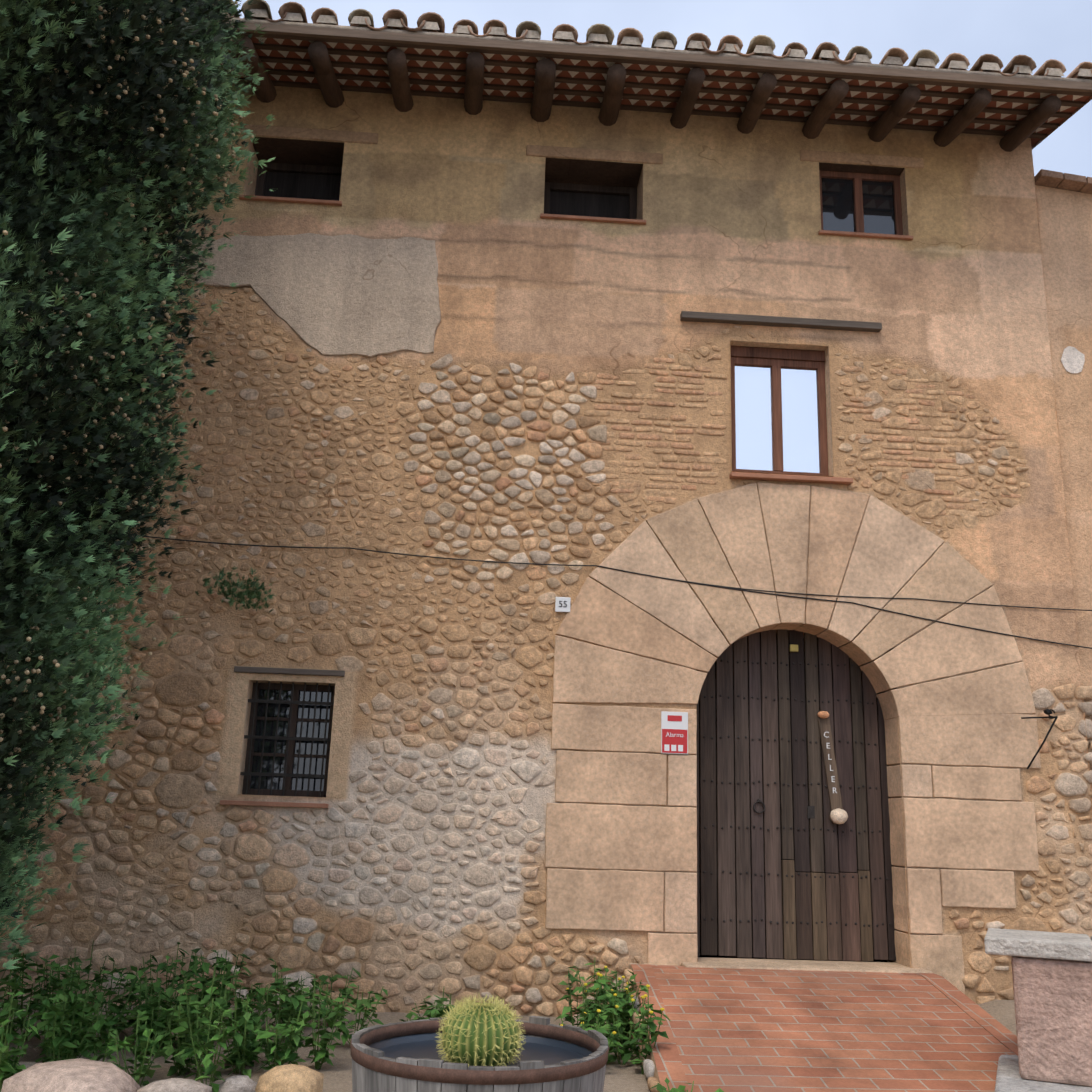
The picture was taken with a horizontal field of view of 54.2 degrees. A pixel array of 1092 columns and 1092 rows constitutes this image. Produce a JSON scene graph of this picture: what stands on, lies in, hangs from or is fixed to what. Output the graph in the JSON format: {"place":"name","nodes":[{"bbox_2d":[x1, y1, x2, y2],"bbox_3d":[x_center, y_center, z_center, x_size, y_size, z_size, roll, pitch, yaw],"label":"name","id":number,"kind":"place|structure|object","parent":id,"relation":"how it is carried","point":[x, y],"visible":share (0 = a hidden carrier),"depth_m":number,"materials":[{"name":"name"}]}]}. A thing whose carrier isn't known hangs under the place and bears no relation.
{"place":"outdoors","nodes":[
{"label":"outdoors","id":0,"kind":"place"},
{"bbox_2d":[0,999,1016,1091],"bbox_3d":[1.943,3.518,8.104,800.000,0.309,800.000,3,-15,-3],"label":"ground","id":1,"kind":"structure","parent":0,"point":[628,1076],"depth_m":6.34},
{"bbox_2d":[0,0,275,1003],"bbox_3d":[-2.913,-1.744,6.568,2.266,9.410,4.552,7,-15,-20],"label":"ivy","id":2,"kind":"object","parent":1,"relation":"on","point":[54,554],"visible":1,"depth_m":5.98,"materials":[{"name":"green plant"}]},
{"bbox_2d":[0,12,95,445],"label":"ivy leaves","id":3,"kind":"object","parent":2,"relation":"attached to","point":[17,155],"visible":0.04,"depth_m":6.37,"materials":[{"name":"green plant"}]},
{"bbox_2d":[1,1058,323,1091],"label":"boulders","id":4,"kind":"object","parent":1,"relation":"on","point":[78,1075],"visible":0.73,"depth_m":5.04,"materials":[{"name":"stone"}]},
{"bbox_2d":[0,940,723,1091],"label":"shrubs","id":5,"kind":"object","parent":1,"relation":"on","point":[66,1018],"visible":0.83,"depth_m":6.25,"materials":[{"name":"green plant"}]},
{"bbox_2d":[560,966,663,1034],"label":"weed flowers","id":6,"kind":"object","parent":5,"relation":"on","point":[632,999],"visible":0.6,"depth_m":6.76,"materials":[{"name":"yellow plant"}]},
{"bbox_2d":[351,1016,607,1091],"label":"half barrel staves","id":7,"kind":"object","parent":1,"relation":"on","point":[364,1079],"visible":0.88,"depth_m":3.54,"materials":[{"name":"grey wood"}]},
{"bbox_2d":[350,1020,608,1084],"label":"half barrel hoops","id":8,"kind":"object","parent":1,"relation":"on","point":[467,1076],"visible":0.69,"depth_m":3.56,"materials":[{"name":"orange metal"}]},
{"bbox_2d":[369,1033,592,1087],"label":"soil","id":9,"kind":"structure","parent":8,"relation":"on","point":[548,1051],"depth_m":4.06,"materials":[{"name":"grey"}]},
{"bbox_2d":[442,1002,518,1066],"bbox_3d":[-0.238,1.783,3.886,0.281,0.213,0.279,3,-15,-3],"label":"barrel cactus","id":10,"kind":"object","parent":9,"relation":"on","point":[489,1041],"visible":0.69,"depth_m":3.79,"materials":[{"name":"green plant"}]},
{"bbox_2d":[435,994,525,1066],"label":"cactus spines","id":11,"kind":"object","parent":9,"relation":"on","point":[494,1002],"visible":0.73,"depth_m":3.84,"materials":[{"name":"yellow plant"}]},
{"bbox_2d":[0,83,1091,1017],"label":"house wall","id":12,"kind":"structure","parent":1,"relation":"on","point":[954,287],"depth_m":9.23,"materials":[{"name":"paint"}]},
{"bbox_2d":[195,566,276,612],"bbox_3d":[-2.449,0.326,8.450,0.624,0.360,0.435,3,-15,-3],"label":"wall plant","id":13,"kind":"object","parent":12,"relation":"attached to","point":[250,594],"visible":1,"depth_m":8.42,"materials":[{"name":"green plant"}]},
{"bbox_2d":[237,680,334,793],"bbox_3d":[-2.034,1.531,8.459,0.680,0.883,0.240,3,-15,-3],"label":"window reveal","id":14,"kind":"object","parent":12,"relation":"attached to","point":[245,732],"depth_m":8.45,"materials":[{"name":"paint"}]},
{"bbox_2d":[240,681,333,796],"bbox_3d":[-2.029,1.515,8.396,0.720,0.923,0.026,3,-15,-3],"label":"window grille","id":15,"kind":"object","parent":14,"relation":"attached to","point":[287,738],"depth_m":8.39,"materials":[{"name":"black metal"}]},
{"bbox_2d":[242,682,334,796],"bbox_3d":[-2.038,1.549,8.528,0.680,0.883,0.056,3,-15,-3],"label":"window frame","id":16,"kind":"object","parent":14,"relation":"attached to","point":[298,688],"visible":0.71,"depth_m":8.50,"materials":[{"name":"black metal"}]},
{"bbox_2d":[250,689,330,790],"bbox_3d":[-2.039,1.552,8.541,0.600,0.803,0.001,3,-15,-3],"label":"window glass","id":17,"kind":"object","parent":16,"relation":"in","point":[305,748],"depth_m":8.54,"materials":[{"name":"grey glass"}]},
{"bbox_2d":[243,137,343,197],"bbox_3d":[-2.276,-3.325,9.808,0.846,0.614,0.470,3,-15,-3],"label":"window reveal","id":18,"kind":"object","parent":12,"relation":"in","point":[305,152],"visible":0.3,"depth_m":9.82,"materials":[{"name":"paint"}]},
{"bbox_2d":[255,162,341,200],"bbox_3d":[-2.287,-3.282,9.977,0.846,0.614,0.060,3,-15,-3],"label":"attic window shutter","id":19,"kind":"object","parent":18,"relation":"attached to","point":[303,181],"depth_m":10.01,"materials":[{"name":"brown wood"}]},
{"bbox_2d":[173,233,440,356],"bbox_3d":[-2.177,-2.224,9.288,2.541,1.183,0.013,3,-15,-3],"label":"plaster patch","id":20,"kind":"object","parent":12,"relation":"attached to","point":[341,295],"visible":0.81,"depth_m":9.31,"materials":[{"name":"paint"}]},
{"bbox_2d":[0,191,1091,1018],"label":"rubble stones","id":21,"kind":"object","parent":12,"relation":"attached to","point":[180,791],"visible":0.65,"depth_m":8.59,"materials":[{"name":"beige stone"}]},
{"bbox_2d":[234,311,881,676],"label":"window lintels","id":22,"kind":"object","parent":12,"relation":"attached to","point":[739,319],"depth_m":9.43,"materials":[{"name":"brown wood"}]},
{"bbox_2d":[555,597,570,611],"bbox_3d":[0.138,0.481,8.738,0.124,0.124,0.017,3,-15,-3],"label":"house number tile","id":23,"kind":"object","parent":12,"relation":"attached to","point":[562,608],"visible":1,"depth_m":8.73,"materials":[{"name":"white ceramic"}]},
{"bbox_2d":[210,124,923,168],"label":"window lintels","id":24,"kind":"structure","parent":12,"relation":"attached to","point":[561,152],"depth_m":9.79,"materials":[{"name":"paint"}]},
{"bbox_2d":[220,195,913,807],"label":"window sills","id":25,"kind":"structure","parent":12,"relation":"attached to","point":[732,475],"depth_m":9.45,"materials":[{"name":"ceramic"}]},
{"bbox_2d":[90,36,1060,151],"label":"rafters","id":26,"kind":"object","parent":12,"relation":"attached to","point":[951,129],"visible":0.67,"depth_m":9.41,"materials":[{"name":"brown wood"}]},
{"bbox_2d":[204,21,1091,138],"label":"eaves battens","id":27,"kind":"object","parent":26,"relation":"on","point":[405,40],"visible":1,"depth_m":9.24,"materials":[{"name":"brown wood"}]},
{"bbox_2d":[87,36,1091,148],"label":"eaves soffit tiles","id":28,"kind":"object","parent":12,"relation":"attached to","point":[1035,142],"visible":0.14,"depth_m":9.53,"materials":[{"name":"ceramic"}]},
{"bbox_2d":[209,0,1091,82],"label":"roof tiles","id":29,"kind":"object","parent":28,"relation":"on","point":[603,36],"visible":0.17,"depth_m":9.10,"materials":[{"name":"beige ceramic"}]},
{"bbox_2d":[545,158,642,219],"bbox_3d":[0.422,-3.192,9.949,0.900,0.597,0.470,3,-15,-3],"label":"window reveal","id":30,"kind":"object","parent":12,"relation":"attached to","point":[588,172],"visible":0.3,"depth_m":9.97,"materials":[{"name":"paint"}]},
{"bbox_2d":[544,182,636,218],"bbox_3d":[0.411,-3.149,10.118,0.900,0.597,0.060,3,-15,-3],"label":"attic window shutter","id":31,"kind":"object","parent":30,"relation":"attached to","point":[589,200],"depth_m":10.15,"materials":[{"name":"brown wood"}]},
{"bbox_2d":[135,535,1091,648],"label":"wall cables","id":32,"kind":"object","parent":12,"relation":"attached to","point":[735,588],"depth_m":8.86,"materials":[{"name":"black"}]},
{"bbox_2d":[730,340,832,476],"bbox_3d":[2.045,-1.183,9.410,0.882,1.217,0.220,3,-15,-3],"label":"window reveal","id":33,"kind":"object","parent":12,"relation":"attached to","point":[827,375],"depth_m":9.46,"materials":[{"name":"paint"}]},
{"bbox_2d":[731,346,828,475],"bbox_3d":[2.043,-1.175,9.439,0.882,1.217,0.080,3,-15,-3],"label":"window frame","id":34,"kind":"object","parent":33,"relation":"on","point":[776,360],"visible":0.65,"depth_m":9.49,"materials":[{"name":"brown wood"}]},
{"bbox_2d":[735,365,819,472],"bbox_3d":[2.042,-1.139,9.438,0.782,1.047,0.001,3,-15,-3],"label":"window glass","id":35,"kind":"object","parent":34,"relation":"in","point":[753,420],"depth_m":9.43,"materials":[{"name":"glass"}]},
{"bbox_2d":[819,162,908,234],"bbox_3d":[2.935,-3.185,9.961,0.817,0.726,0.180,3,-15,-3],"label":"window reveal","id":36,"kind":"object","parent":12,"relation":"attached to","point":[900,172],"visible":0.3,"depth_m":10.01,"materials":[{"name":"paint"}]},
{"bbox_2d":[819,170,902,234],"bbox_3d":[2.932,-3.172,10.011,0.817,0.726,0.056,3,-15,-3],"label":"attic window frame","id":37,"kind":"object","parent":36,"relation":"attached to","point":[857,178],"visible":0.4,"depth_m":10.04,"materials":[{"name":"brown wood"}]},
{"bbox_2d":[821,178,895,234],"bbox_3d":[2.932,-3.170,10.019,0.717,0.626,0.001,3,-15,-3],"label":"attic window glass","id":38,"kind":"object","parent":37,"relation":"in","point":[838,205],"depth_m":10.03,"materials":[{"name":"glass"}]},
{"bbox_2d":[1021,708,1057,768],"bbox_3d":[3.998,1.564,8.652,0.300,0.487,0.146,3,-15,-3],"label":"iron bracket","id":39,"kind":"object","parent":12,"relation":"attached to","point":[1047,711],"visible":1,"depth_m":8.64,"materials":[{"name":"black metal"}]},
{"bbox_2d":[545,483,1040,993],"bbox_3d":[2.006,1.626,8.837,4.012,4.330,0.528,3,-15,-3],"label":"stone door arch","id":40,"kind":"structure","parent":1,"relation":"on","point":[973,727],"depth_m":8.69,"materials":[{"name":"stone"}]},
{"bbox_2d":[661,711,687,753],"bbox_3d":[1.029,1.494,8.531,0.216,0.332,0.008,3,-15,-3],"label":"alarm sign","id":41,"kind":"object","parent":40,"relation":"attached to","point":[680,725],"visible":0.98,"depth_m":8.54,"materials":[{"name":"plastic"}]},
{"bbox_2d":[664,744,682,750],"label":"sign icons","id":42,"kind":"object","parent":41,"relation":"attached to","point":[673,747],"visible":1,"depth_m":8.49,"materials":[{"name":"white plastic"}]},
{"bbox_2d":[662,715,686,752],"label":"alarm sign panels","id":43,"kind":"object","parent":41,"relation":"attached to","point":[676,740],"visible":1,"depth_m":8.51,"materials":[{"name":"red plastic"}]},
{"bbox_2d":[666,732,682,736],"bbox_3d":[1.028,1.508,8.520,0.145,0.035,0.004,3,-15,-3],"label":"sign lettering","id":44,"kind":"object","parent":41,"relation":"attached to","point":[674,735],"visible":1,"depth_m":8.52},
{"bbox_2d":[629,957,933,985],"bbox_3d":[1.759,3.375,8.201,2.290,0.314,0.540,3,-15,-3],"label":"door threshold","id":45,"kind":"object","parent":40,"relation":"attached to","point":[805,965],"depth_m":8.14,"materials":[{"name":"beige stone"}]},
{"bbox_2d":[696,629,896,960],"bbox_3d":[2.011,1.983,8.831,1.699,2.700,0.051,3,-15,-3],"label":"door","id":46,"kind":"structure","parent":40,"relation":"in","point":[840,899],"depth_m":8.77,"materials":[{"name":"brown wood"}]},
{"bbox_2d":[789,644,797,651],"bbox_3d":[2.113,0.871,9.087,0.070,0.060,0.034,3,-15,-3],"label":"plaque","id":47,"kind":"object","parent":46,"relation":"attached to","point":[793,648],"visible":0.96,"depth_m":9.07,"materials":[{"name":"yellow metal"}]},
{"bbox_2d":[697,659,890,926],"bbox_3d":[2.018,2.006,8.799,1.598,2.124,0.024,3,-15,-3],"label":"door hardware","id":48,"kind":"object","parent":46,"relation":"attached to","point":[810,811],"depth_m":8.76,"materials":[{"name":"black metal"}]},
{"bbox_2d":[818,717,842,823],"bbox_3d":[2.365,1.858,8.847,0.197,0.873,0.018,3,-15,-3],"label":"hanging sign","id":49,"kind":"object","parent":46,"relation":"attached to","point":[834,797],"visible":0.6,"depth_m":8.85,"materials":[{"name":"brown wood"}]},
{"bbox_2d":[817,711,847,823],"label":"door sign ornaments","id":50,"kind":"object","parent":46,"relation":"attached to","point":[838,816],"visible":0.94,"depth_m":8.70},
{"bbox_2d":[630,964,1008,1083],"bbox_3d":[1.769,3.085,6.657,2.540,0.503,2.750,3,-15,-3],"label":"path edging","id":51,"kind":"object","parent":1,"relation":"on","point":[656,1076],"visible":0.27,"depth_m":6.83,"materials":[{"name":"brick"}]},
{"bbox_2d":[623,969,658,1091],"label":"path edge stones","id":52,"kind":"object","parent":51,"relation":"on","point":[648,1065],"visible":0.31,"depth_m":6.25,"materials":[{"name":"beige stone"}]},
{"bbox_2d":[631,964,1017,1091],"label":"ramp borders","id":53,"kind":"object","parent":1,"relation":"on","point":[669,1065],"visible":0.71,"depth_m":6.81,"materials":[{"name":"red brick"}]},
{"bbox_2d":[699,176,1034,961],"bbox_3d":[0.776,0.033,9.563,18.500,8.200,0.001,3,-15,-3],"label":"dark interior","id":54,"kind":"object","parent":1,"relation":"on","point":[763,840],"depth_m":9.00,"materials":[{"name":"black"}]},
{"bbox_2d":[995,1049,1091,1091],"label":"pedestal base","id":55,"kind":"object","parent":1,"relation":"on","point":[1009,1078],"depth_m":5.62,"materials":[{"name":"stone"}]},
{"bbox_2d":[1011,956,1091,1086],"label":"stone trough","id":56,"kind":"object","parent":55,"relation":"on","point":[1053,1006],"visible":0.81,"depth_m":5.71,"materials":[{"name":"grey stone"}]},
{"bbox_2d":[984,928,1091,961],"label":"trough cap slabs","id":57,"kind":"structure","parent":56,"relation":"on","point":[1047,945],"depth_m":5.83,"materials":[{"name":"stone"}]},
{"bbox_2d":[1031,146,1091,801],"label":"neighbouring building wall","id":58,"kind":"structure","parent":1,"relation":"on","point":[1065,223],"depth_m":9.65,"materials":[{"name":"beige paint"}]},
{"bbox_2d":[1034,169,1091,193],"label":"roof tiles","id":59,"kind":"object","parent":58,"relation":"on","point":[1064,181],"visible":0.38,"depth_m":10.00,"materials":[{"name":"brown ceramic"}]},
{"bbox_2d":[1061,346,1084,372],"bbox_3d":[4.768,-1.685,9.652,0.227,0.268,0.001,3,-15,-3],"label":"plaster patch","id":60,"kind":"object","parent":58,"relation":"attached to","point":[1072,359],"visible":1,"depth_m":9.65,"materials":[{"name":"paint"}]},
{"bbox_2d":[232,0,1091,177],"label":"sky","id":61,"kind":"structure","parent":0,"point":[1040,30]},
{"bbox_2d":[651,965,1014,1091],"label":"brick path","id":62,"kind":"structure","parent":0,"point":[749,1030],"depth_m":6.58,"materials":[{"name":"red brick"}]}
]}

